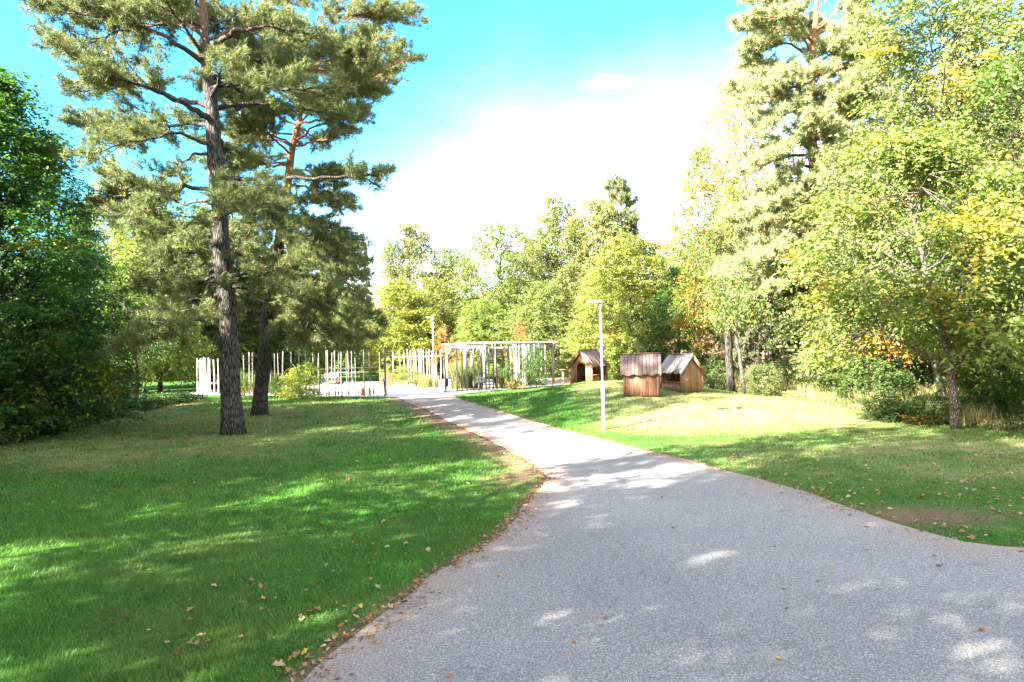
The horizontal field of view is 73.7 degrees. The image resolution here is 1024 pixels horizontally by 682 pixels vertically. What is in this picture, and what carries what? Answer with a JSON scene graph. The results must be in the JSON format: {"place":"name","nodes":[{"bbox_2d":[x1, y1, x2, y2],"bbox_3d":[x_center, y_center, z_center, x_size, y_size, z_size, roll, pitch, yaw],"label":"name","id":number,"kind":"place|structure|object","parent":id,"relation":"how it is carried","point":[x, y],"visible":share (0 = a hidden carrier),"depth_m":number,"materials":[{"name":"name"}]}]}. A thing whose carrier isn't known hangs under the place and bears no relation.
{"place":"outdoors","nodes":[
{"label":"outdoors","id":0,"kind":"place"},
{"bbox_2d":[186,371,569,396],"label":"gravel yard","id":1,"kind":"structure","parent":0,"point":[402,391],"depth_m":52.08,"materials":[{"name":"gravel"}]},
{"bbox_2d":[240,368,252,395],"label":"shrub","id":2,"kind":"object","parent":1,"relation":"on","point":[245,389],"visible":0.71,"depth_m":49.86,"materials":[{"name":"green plant"}]},
{"bbox_2d":[376,364,401,384],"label":"shrub","id":3,"kind":"object","parent":1,"relation":"on","point":[388,367],"visible":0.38,"depth_m":61.78,"materials":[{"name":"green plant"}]},
{"bbox_2d":[392,365,424,386],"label":"shrub","id":4,"kind":"object","parent":1,"relation":"on","point":[401,374],"visible":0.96,"depth_m":55.65,"materials":[{"name":"yellow plant"}]},
{"bbox_2d":[414,374,439,387],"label":"grass tussock","id":5,"kind":"object","parent":1,"relation":"on","point":[424,381],"depth_m":54.50,"materials":[{"name":"plant"}]},
{"bbox_2d":[440,363,477,388],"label":"grass tussock","id":6,"kind":"object","parent":1,"relation":"on","point":[452,375],"depth_m":50.52,"materials":[{"name":"plant"}]},
{"bbox_2d":[448,359,487,384],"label":"grass tussock","id":7,"kind":"object","parent":1,"relation":"on","point":[463,364],"depth_m":55.92,"materials":[{"name":"plant"}]},
{"bbox_2d":[464,364,486,388],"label":"grass tussock","id":8,"kind":"object","parent":1,"relation":"on","point":[475,378],"depth_m":50.97,"materials":[{"name":"plant"}]},
{"bbox_2d":[490,368,509,386],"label":"grass tussock","id":9,"kind":"object","parent":1,"relation":"on","point":[499,378],"depth_m":51.60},
{"bbox_2d":[495,360,527,389],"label":"shrub","id":10,"kind":"object","parent":1,"relation":"on","point":[512,383],"visible":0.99,"depth_m":49.25,"materials":[{"name":"green plant"}]},
{"bbox_2d":[520,340,550,387],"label":"shrub","id":11,"kind":"object","parent":1,"relation":"on","point":[528,363],"visible":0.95,"depth_m":50.81,"materials":[{"name":"green plant"}]},
{"bbox_2d":[0,318,1023,681],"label":"ground","id":12,"kind":"structure","parent":0,"point":[902,514],"depth_m":13.46,"materials":[{"name":"plant"}]},
{"bbox_2d":[0,158,81,419],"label":"broadleaf tree","id":13,"kind":"object","parent":12,"relation":"on","point":[5,265],"visible":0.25,"depth_m":27.88,"materials":[{"name":"green plant"}]},
{"bbox_2d":[0,360,94,437],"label":"shrub","id":14,"kind":"object","parent":12,"relation":"on","point":[63,393],"visible":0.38,"depth_m":26.85,"materials":[{"name":"green plant"}]},
{"bbox_2d":[0,93,145,413],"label":"broadleaf tree","id":15,"kind":"object","parent":12,"relation":"on","point":[70,210],"visible":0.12,"depth_m":34.90,"materials":[{"name":"green plant"}]},
{"bbox_2d":[0,65,156,446],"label":"broadleaf tree","id":16,"kind":"object","parent":12,"relation":"on","point":[14,104],"visible":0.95,"depth_m":26.17,"materials":[{"name":"green plant"}]},
{"bbox_2d":[43,368,134,416],"bbox_3d":[-20.959,2.744,33.326,4.423,3.213,4.261,-2,-1,12],"label":"shrub","id":17,"kind":"object","parent":12,"relation":"on","point":[95,406],"visible":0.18,"depth_m":32.97,"materials":[{"name":"green plant"}]},
{"bbox_2d":[50,196,140,402],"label":"broadleaf tree","id":18,"kind":"object","parent":12,"relation":"on","point":[107,285],"visible":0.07,"depth_m":41.25,"materials":[{"name":"green plant"}]},
{"bbox_2d":[0,390,207,445],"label":"woodland herbs","id":19,"kind":"object","parent":12,"relation":"on","point":[150,402],"visible":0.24,"depth_m":37.03,"materials":[{"name":"green plant"}]},
{"bbox_2d":[70,151,157,369],"bbox_3d":[-36.665,-6.548,63.276,9.869,22.961,9.998,-2,-1,19],"label":"birch tree","id":20,"kind":"object","parent":12,"relation":"on","point":[105,166],"visible":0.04,"depth_m":62.68,"materials":[{"name":"green plant"}]},
{"bbox_2d":[104,292,184,397],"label":"tree","id":21,"kind":"object","parent":12,"relation":"on","point":[161,345],"visible":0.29,"depth_m":45.31,"materials":[{"name":"green plant"}]},
{"bbox_2d":[97,189,218,391],"bbox_3d":[-31.320,-4.947,60.272,11.802,19.332,10.690,-2,-1,23],"label":"broadleaf tree","id":22,"kind":"object","parent":12,"relation":"on","point":[163,367],"visible":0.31,"depth_m":58.66,"materials":[{"name":"green plant"}]},
{"bbox_2d":[14,0,397,434],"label":"pine tree","id":23,"kind":"object","parent":12,"relation":"on","point":[173,313],"visible":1,"depth_m":24.32,"materials":[{"name":"green plant"}]},
{"bbox_2d":[196,357,218,393],"bbox_3d":[-23.560,2.778,52.969,3.466,3.071,0.446,-2,-1,33],"label":"pole fence","id":24,"kind":"object","parent":12,"relation":"on","point":[202,370],"visible":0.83,"depth_m":53.10,"materials":[{"name":"wood"}]},
{"bbox_2d":[143,194,273,385],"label":"broadleaf tree","id":25,"kind":"object","parent":12,"relation":"on","point":[214,357],"visible":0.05,"depth_m":66.66,"materials":[{"name":"green plant"}]},
{"bbox_2d":[203,382,219,392],"bbox_3d":[-23.893,3.825,54.916,1.240,0.950,1.360,-2,-1,0],"label":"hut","id":26,"kind":"object","parent":12,"relation":"on","point":[216,386],"visible":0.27,"depth_m":54.66,"materials":[{"name":"wood"}]},
{"bbox_2d":[189,197,276,343],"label":"pine tree","id":27,"kind":"object","parent":12,"relation":"on","point":[213,328],"visible":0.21,"depth_m":39.06,"materials":[{"name":"green plant"}]},
{"bbox_2d":[194,227,287,382],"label":"broadleaf tree","id":28,"kind":"object","parent":12,"relation":"on","point":[277,338],"visible":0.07,"depth_m":70.97,"materials":[{"name":"green plant"}]},
{"bbox_2d":[268,374,294,397],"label":"shrub","id":29,"kind":"object","parent":12,"relation":"on","point":[274,383],"visible":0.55,"depth_m":46.09,"materials":[{"name":"green plant"}]},
{"bbox_2d":[243,352,320,396],"bbox_3d":[-16.790,2.422,49.481,8.022,3.369,0.396,-2,-1,30],"label":"pole fence","id":30,"kind":"object","parent":12,"relation":"on","point":[278,370],"visible":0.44,"depth_m":49.48,"materials":[{"name":"white wood"}]},
{"bbox_2d":[236,229,348,379],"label":"broadleaf tree","id":31,"kind":"object","parent":12,"relation":"on","point":[322,364],"visible":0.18,"depth_m":71.74,"materials":[{"name":"green plant"}]},
{"bbox_2d":[277,361,325,399],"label":"shrub","id":32,"kind":"object","parent":12,"relation":"on","point":[299,391],"visible":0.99,"depth_m":44.38,"materials":[{"name":"green plant"}]},
{"bbox_2d":[185,0,432,415],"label":"pine tree","id":33,"kind":"object","parent":12,"relation":"on","point":[335,247],"visible":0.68,"depth_m":31.22,"materials":[{"name":"green plant"}]},
{"bbox_2d":[287,271,375,375],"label":"broadleaf tree","id":34,"kind":"object","parent":12,"relation":"on","point":[360,359],"visible":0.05,"depth_m":90.28,"materials":[{"name":"green plant"}]},
{"bbox_2d":[312,351,379,384],"bbox_3d":[-15.744,2.579,64.372,6.753,3.310,1.184,-1,-1,-37],"label":"pole fence","id":35,"kind":"object","parent":12,"relation":"on","point":[338,368],"visible":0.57,"depth_m":64.60,"materials":[{"name":"white wood"}]},
{"bbox_2d":[325,349,386,396],"bbox_3d":[-10.587,2.205,46.288,4.690,3.397,0.291,-2,-1,16],"label":"pole fence","id":36,"kind":"object","parent":12,"relation":"on","point":[334,372],"visible":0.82,"depth_m":46.30,"materials":[{"name":"white wood"}]},
{"bbox_2d":[353,243,374,371],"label":"spruce tree","id":37,"kind":"object","parent":12,"relation":"on","point":[362,282],"visible":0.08,"depth_m":105.00,"materials":[{"name":"green plant"}]},
{"bbox_2d":[382,373,392,385],"bbox_3d":[-10.749,3.400,58.995,0.314,1.337,2.489,-1,-1,-32],"label":"pole fence","id":38,"kind":"object","parent":12,"relation":"on","point":[390,380],"visible":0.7,"depth_m":58.72,"materials":[{"name":"wood"}]},
{"bbox_2d":[352,274,450,380],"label":"broadleaf tree","id":39,"kind":"object","parent":12,"relation":"on","point":[400,324],"visible":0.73,"depth_m":70.33,"materials":[{"name":"green plant"}]},
{"bbox_2d":[361,213,448,373],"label":"broadleaf tree","id":40,"kind":"object","parent":12,"relation":"on","point":[408,240],"visible":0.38,"depth_m":83.31,"materials":[{"name":"green plant"}]},
{"bbox_2d":[392,348,441,382],"bbox_3d":[-8.485,2.334,62.054,5.499,3.381,0.371,-2,-1,23],"label":"pole fence","id":41,"kind":"object","parent":12,"relation":"on","point":[415,356],"visible":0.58,"depth_m":62.02,"materials":[{"name":"wood"}]},
{"bbox_2d":[426,316,434,389],"bbox_3d":[-5.926,0.965,49.794,0.564,5.517,0.220,-2,-1,0],"label":"lamp post","id":42,"kind":"object","parent":12,"relation":"on","point":[433,355],"visible":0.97,"depth_m":49.75,"materials":[{"name":"metal"}]},
{"bbox_2d":[395,271,466,375],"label":"broadleaf tree","id":43,"kind":"object","parent":12,"relation":"on","point":[446,309],"visible":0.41,"depth_m":75.22,"materials":[{"name":"green plant"}]},
{"bbox_2d":[426,321,465,368],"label":"maple tree","id":44,"kind":"object","parent":12,"relation":"on","point":[440,332],"visible":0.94,"depth_m":49.72,"materials":[{"name":"orange plant"}]},
{"bbox_2d":[419,239,493,373],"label":"broadleaf tree","id":45,"kind":"object","parent":12,"relation":"on","point":[444,267],"visible":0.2,"depth_m":83.21,"materials":[{"name":"green plant"}]},
{"bbox_2d":[443,343,508,391],"bbox_3d":[-2.427,1.917,48.861,5.336,3.543,0.487,-1,-1,-33],"label":"pole fence","id":46,"kind":"object","parent":12,"relation":"on","point":[502,366],"visible":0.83,"depth_m":48.85,"materials":[{"name":"white wood"}]},
{"bbox_2d":[442,295,526,376],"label":"broadleaf tree","id":47,"kind":"object","parent":12,"relation":"on","point":[494,310],"visible":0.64,"depth_m":67.20,"materials":[{"name":"green plant"}]},
{"bbox_2d":[447,213,546,369],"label":"oak tree","id":48,"kind":"object","parent":12,"relation":"on","point":[506,290],"visible":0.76,"depth_m":74.89,"materials":[{"name":"green plant"}]},
{"bbox_2d":[441,341,557,387],"bbox_3d":[-0.803,1.901,55.525,5.709,3.630,9.701,-2,-1,40],"label":"pergola","id":49,"kind":"object","parent":12,"relation":"on","point":[550,345],"visible":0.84,"depth_m":54.06,"materials":[{"name":"wood"}]},
{"bbox_2d":[0,420,1023,660],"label":"fallen leaves","id":50,"kind":"object","parent":12,"relation":"on","point":[315,643],"visible":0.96,"depth_m":13.88,"materials":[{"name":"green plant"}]},
{"bbox_2d":[504,318,529,380],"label":"maple tree","id":51,"kind":"object","parent":12,"relation":"on","point":[523,329],"visible":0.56,"depth_m":60.79,"materials":[{"name":"orange plant"}]},
{"bbox_2d":[14,400,1023,587],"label":"leaf litter","id":52,"kind":"object","parent":12,"relation":"on","point":[920,496],"visible":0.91,"depth_m":15.15,"materials":[{"name":"plant"}]},
{"bbox_2d":[493,231,553,359],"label":"birch tree","id":53,"kind":"object","parent":12,"relation":"on","point":[534,244],"visible":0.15,"depth_m":81.65,"materials":[{"name":"green plant"}]},
{"bbox_2d":[510,344,546,386],"bbox_3d":[1.202,1.935,52.557,0.344,3.448,4.183,-2,-1,42],"label":"pole fence","id":54,"kind":"object","parent":12,"relation":"on","point":[524,361],"visible":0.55,"depth_m":52.04,"materials":[{"name":"wood"}]},
{"bbox_2d":[502,278,573,376],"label":"broadleaf tree","id":55,"kind":"object","parent":12,"relation":"on","point":[537,332],"visible":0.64,"depth_m":64.75,"materials":[{"name":"green plant"}]},
{"bbox_2d":[522,183,598,362],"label":"broadleaf tree","id":56,"kind":"object","parent":12,"relation":"on","point":[552,232],"visible":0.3,"depth_m":84.70,"materials":[{"name":"green plant"}]},
{"bbox_2d":[532,257,612,376],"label":"broadleaf tree","id":57,"kind":"object","parent":12,"relation":"on","point":[567,277],"visible":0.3,"depth_m":69.06,"materials":[{"name":"green plant"}]},
{"bbox_2d":[566,349,610,383],"bbox_3d":[4.034,1.331,35.984,1.758,1.827,1.751,-2,-1,40],"label":"playhouse","id":58,"kind":"object","parent":12,"relation":"on","point":[583,365],"visible":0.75,"depth_m":35.69,"materials":[{"name":"brown wood"}]},
{"bbox_2d":[557,268,630,381],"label":"maple tree","id":59,"kind":"object","parent":12,"relation":"on","point":[579,317],"visible":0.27,"depth_m":57.57,"materials":[{"name":"green plant"}]},
{"bbox_2d":[587,300,605,429],"bbox_3d":[2.886,0.866,23.291,0.522,4.517,0.220,-2,-1,0],"label":"lamp post","id":60,"kind":"object","parent":12,"relation":"on","point":[602,385],"visible":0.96,"depth_m":23.25,"materials":[{"name":"metal"}]},
{"bbox_2d":[556,188,646,342],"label":"broadleaf tree","id":61,"kind":"object","parent":12,"relation":"on","point":[597,232],"visible":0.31,"depth_m":83.49,"materials":[{"name":"green plant"}]},
{"bbox_2d":[591,169,647,337],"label":"pine tree","id":62,"kind":"object","parent":12,"relation":"on","point":[621,188],"visible":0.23,"depth_m":86.59,"materials":[{"name":"green plant"}]},
{"bbox_2d":[605,341,637,380],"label":"shrub","id":63,"kind":"object","parent":12,"relation":"on","point":[615,360],"visible":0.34,"depth_m":49.35,"materials":[{"name":"green plant"}]},
{"bbox_2d":[559,230,694,377],"bbox_3d":[9.459,-2.423,52.146,11.056,12.328,10.771,-1,-1,-30],"label":"maple tree","id":64,"kind":"object","parent":12,"relation":"on","point":[633,330],"visible":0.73,"depth_m":51.44,"materials":[{"name":"green plant"}]},
{"bbox_2d":[620,352,661,395],"bbox_3d":[5.625,1.437,29.731,1.758,1.835,1.767,-2,-1,12],"label":"playhouse","id":65,"kind":"object","parent":12,"relation":"on","point":[635,368],"visible":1,"depth_m":29.14,"materials":[{"name":"brown wood"}]},
{"bbox_2d":[635,338,676,381],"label":"shrub","id":66,"kind":"object","parent":12,"relation":"on","point":[658,343],"visible":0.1,"depth_m":45.22,"materials":[{"name":"green plant"}]},
{"bbox_2d":[604,241,710,335],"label":"broadleaf tree","id":67,"kind":"object","parent":12,"relation":"on","point":[650,255],"visible":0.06,"depth_m":88.34,"materials":[{"name":"green plant"}]},
{"bbox_2d":[634,264,724,377],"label":"broadleaf tree","id":68,"kind":"object","parent":12,"relation":"on","point":[660,306],"visible":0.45,"depth_m":45.47,"materials":[{"name":"green plant"}]},
{"bbox_2d":[659,354,705,392],"bbox_3d":[7.681,1.432,31.034,1.643,1.709,1.637,-1,-1,-30],"label":"playhouse","id":69,"kind":"object","parent":12,"relation":"on","point":[682,373],"visible":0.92,"depth_m":30.59,"materials":[{"name":"brown wood"}]},
{"bbox_2d":[667,238,715,365],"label":"rowan tree","id":70,"kind":"object","parent":12,"relation":"on","point":[699,329],"visible":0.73,"depth_m":42.89,"materials":[{"name":"green plant"}]},
{"bbox_2d":[662,205,720,333],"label":"broadleaf tree","id":71,"kind":"object","parent":12,"relation":"on","point":[688,260],"visible":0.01,"depth_m":80.88,"materials":[{"name":"green plant"}]},
{"bbox_2d":[650,135,735,354],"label":"birch tree","id":72,"kind":"object","parent":12,"relation":"on","point":[688,211],"visible":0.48,"depth_m":61.61,"materials":[{"name":"green plant"}]},
{"bbox_2d":[702,355,726,390],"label":"shrub","id":73,"kind":"object","parent":12,"relation":"on","point":[711,383],"visible":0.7,"depth_m":37.80,"materials":[{"name":"green plant"}]},
{"bbox_2d":[658,211,781,391],"bbox_3d":[11.483,-1.949,36.872,6.756,9.718,5.529,-2,-1,0],"label":"tree","id":74,"kind":"object","parent":12,"relation":"on","point":[718,251],"visible":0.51,"depth_m":36.76,"materials":[{"name":"green plant"}]},
{"bbox_2d":[669,258,784,393],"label":"tree","id":75,"kind":"object","parent":12,"relation":"on","point":[735,320],"visible":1,"depth_m":32.79,"materials":[{"name":"green plant"}]},
{"bbox_2d":[701,177,771,353],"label":"broadleaf tree","id":76,"kind":"object","parent":12,"relation":"on","point":[734,200],"visible":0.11,"depth_m":51.88,"materials":[{"name":"green plant"}]},
{"bbox_2d":[687,49,807,239],"bbox_3d":[21.190,-13.508,62.925,10.396,28.112,10.687,-1,-1,-27],"label":"birch tree","id":77,"kind":"object","parent":12,"relation":"on","point":[728,146],"visible":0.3,"depth_m":62.07,"materials":[{"name":"green plant"}]},
{"bbox_2d":[737,362,781,395],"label":"shrub","id":78,"kind":"object","parent":12,"relation":"on","point":[755,376],"visible":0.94,"depth_m":33.86,"materials":[{"name":"green plant"}]},
{"bbox_2d":[718,182,805,382],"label":"broadleaf tree","id":79,"kind":"object","parent":12,"relation":"on","point":[748,353],"visible":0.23,"depth_m":39.34,"materials":[{"name":"green plant"}]},
{"bbox_2d":[721,266,823,351],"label":"broadleaf tree","id":80,"kind":"object","parent":12,"relation":"on","point":[756,327],"visible":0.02,"depth_m":48.67,"materials":[{"name":"green plant"}]},
{"bbox_2d":[745,282,810,377],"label":"tree","id":81,"kind":"object","parent":12,"relation":"on","point":[786,307],"visible":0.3,"depth_m":38.65,"materials":[{"name":"green plant"}]},
{"bbox_2d":[761,354,819,389],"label":"shrub","id":82,"kind":"object","parent":12,"relation":"on","point":[785,365],"visible":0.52,"depth_m":35.54,"materials":[{"name":"green plant"}]},
{"bbox_2d":[704,0,908,380],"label":"pine tree","id":83,"kind":"object","parent":12,"relation":"on","point":[768,25],"visible":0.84,"depth_m":35.81,"materials":[{"name":"green plant"}]},
{"bbox_2d":[609,358,1023,431],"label":"undergrowth","id":84,"kind":"object","parent":12,"relation":"on","point":[1014,423],"visible":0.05,"depth_m":22.28,"materials":[{"name":"green plant"}]},
{"bbox_2d":[793,344,862,392],"bbox_3d":[15.835,1.728,33.952,3.293,3.218,3.418,-2,-1,10],"label":"shrub","id":85,"kind":"object","parent":12,"relation":"on","point":[826,386],"visible":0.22,"depth_m":33.75,"materials":[{"name":"green plant"}]},
{"bbox_2d":[770,204,892,349],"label":"broadleaf tree","id":86,"kind":"object","parent":12,"relation":"on","point":[806,327],"visible":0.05,"depth_m":46.37,"materials":[{"name":"green plant"}]},
{"bbox_2d":[708,384,1010,424],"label":"dry grass","id":87,"kind":"structure","parent":12,"relation":"on","point":[826,398],"depth_m":30.55,"materials":[{"name":"plant"}]},
{"bbox_2d":[703,370,1023,425],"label":"tall grass","id":88,"kind":"structure","parent":12,"relation":"on","point":[972,415],"depth_m":28.77,"materials":[{"name":"plant"}]},
{"bbox_2d":[820,353,918,403],"bbox_3d":[15.552,1.863,29.666,4.021,2.788,3.874,-2,-1,20],"label":"shrub","id":89,"kind":"object","parent":12,"relation":"on","point":[871,379],"visible":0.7,"depth_m":29.37,"materials":[{"name":"green plant"}]},
{"bbox_2d":[763,123,987,387],"bbox_3d":[17.674,-3.625,31.616,10.999,12.933,10.264,-2,-1,0],"label":"broadleaf tree","id":90,"kind":"object","parent":12,"relation":"on","point":[831,178],"visible":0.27,"depth_m":31.66,"materials":[{"name":"green plant"}]},
{"bbox_2d":[762,108,1023,429],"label":"cherry tree","id":91,"kind":"object","parent":12,"relation":"on","point":[918,154],"visible":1,"depth_m":20.77,"materials":[{"name":"green plant"}]},
{"bbox_2d":[844,391,946,424],"bbox_3d":[13.463,2.406,23.775,2.733,1.392,3.179,-1,-1,-34],"label":"shrub","id":92,"kind":"object","parent":12,"relation":"on","point":[878,413],"visible":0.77,"depth_m":23.68,"materials":[{"name":"green plant"}]},
{"bbox_2d":[819,63,982,326],"bbox_3d":[25.822,-9.176,44.362,13.315,18.510,12.060,-2,-1,34],"label":"broadleaf tree","id":93,"kind":"object","parent":12,"relation":"on","point":[877,113],"visible":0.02,"depth_m":43.70,"materials":[{"name":"green plant"}]},
{"bbox_2d":[856,244,985,402],"bbox_3d":[15.993,-0.534,26.242,5.236,6.702,4.138,-2,-1,44],"label":"tree","id":94,"kind":"object","parent":12,"relation":"on","point":[938,377],"visible":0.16,"depth_m":26.37,"materials":[{"name":"green plant"}]},
{"bbox_2d":[876,346,968,395],"bbox_3d":[18.922,1.427,31.163,3.851,3.676,4.480,-2,-1,38],"label":"shrub","id":95,"kind":"object","parent":12,"relation":"on","point":[923,380],"visible":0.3,"depth_m":30.66,"materials":[{"name":"green plant"}]},
{"bbox_2d":[827,0,1023,390],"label":"broadleaf tree","id":96,"kind":"object","parent":12,"relation":"on","point":[964,19],"visible":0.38,"depth_m":28.70,"materials":[{"name":"plant"}]},
{"bbox_2d":[889,392,965,425],"bbox_3d":[14.017,2.350,23.122,2.312,1.307,2.227,-2,-1,39],"label":"shrub","id":97,"kind":"object","parent":12,"relation":"on","point":[921,405],"visible":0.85,"depth_m":22.74,"materials":[{"name":"green plant"}]},
{"bbox_2d":[861,42,1023,410],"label":"broadleaf tree","id":98,"kind":"object","parent":12,"relation":"on","point":[1004,78],"visible":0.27,"depth_m":24.23,"materials":[{"name":"green plant"}]},
{"bbox_2d":[929,57,1023,263],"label":"broadleaf tree","id":99,"kind":"object","parent":12,"relation":"on","point":[1008,102],"visible":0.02,"depth_m":39.09,"materials":[{"name":"green plant"}]},
{"bbox_2d":[946,387,1020,418],"bbox_3d":[16.446,2.287,23.358,2.717,1.466,2.335,-2,-1,26],"label":"shrub","id":100,"kind":"object","parent":12,"relation":"on","point":[971,399],"visible":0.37,"depth_m":23.08,"materials":[{"name":"green plant"}]},
{"bbox_2d":[956,350,1020,391],"bbox_3d":[20.261,1.303,27.847,4.218,2.496,4.378,-2,-1,27],"label":"shrub","id":101,"kind":"object","parent":12,"relation":"on","point":[987,370],"visible":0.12,"depth_m":27.78,"materials":[{"name":"green plant"}]},
{"bbox_2d":[979,373,1023,420],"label":"shrub","id":102,"kind":"object","parent":12,"relation":"on","point":[1010,397],"visible":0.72,"depth_m":22.40,"materials":[{"name":"green plant"}]},
{"bbox_2d":[0,0,1023,358],"label":"sky","id":103,"kind":"structure","parent":0,"point":[513,102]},
{"bbox_2d":[301,395,1023,681],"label":"path","id":104,"kind":"structure","parent":0,"point":[602,538],"depth_m":7.92,"materials":[{"name":"asphalt"}]},
{"bbox_2d":[289,400,1008,681],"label":"leaf debris","id":105,"kind":"object","parent":104,"relation":"on","point":[370,634],"visible":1,"depth_m":10.24,"materials":[{"name":"plant"}]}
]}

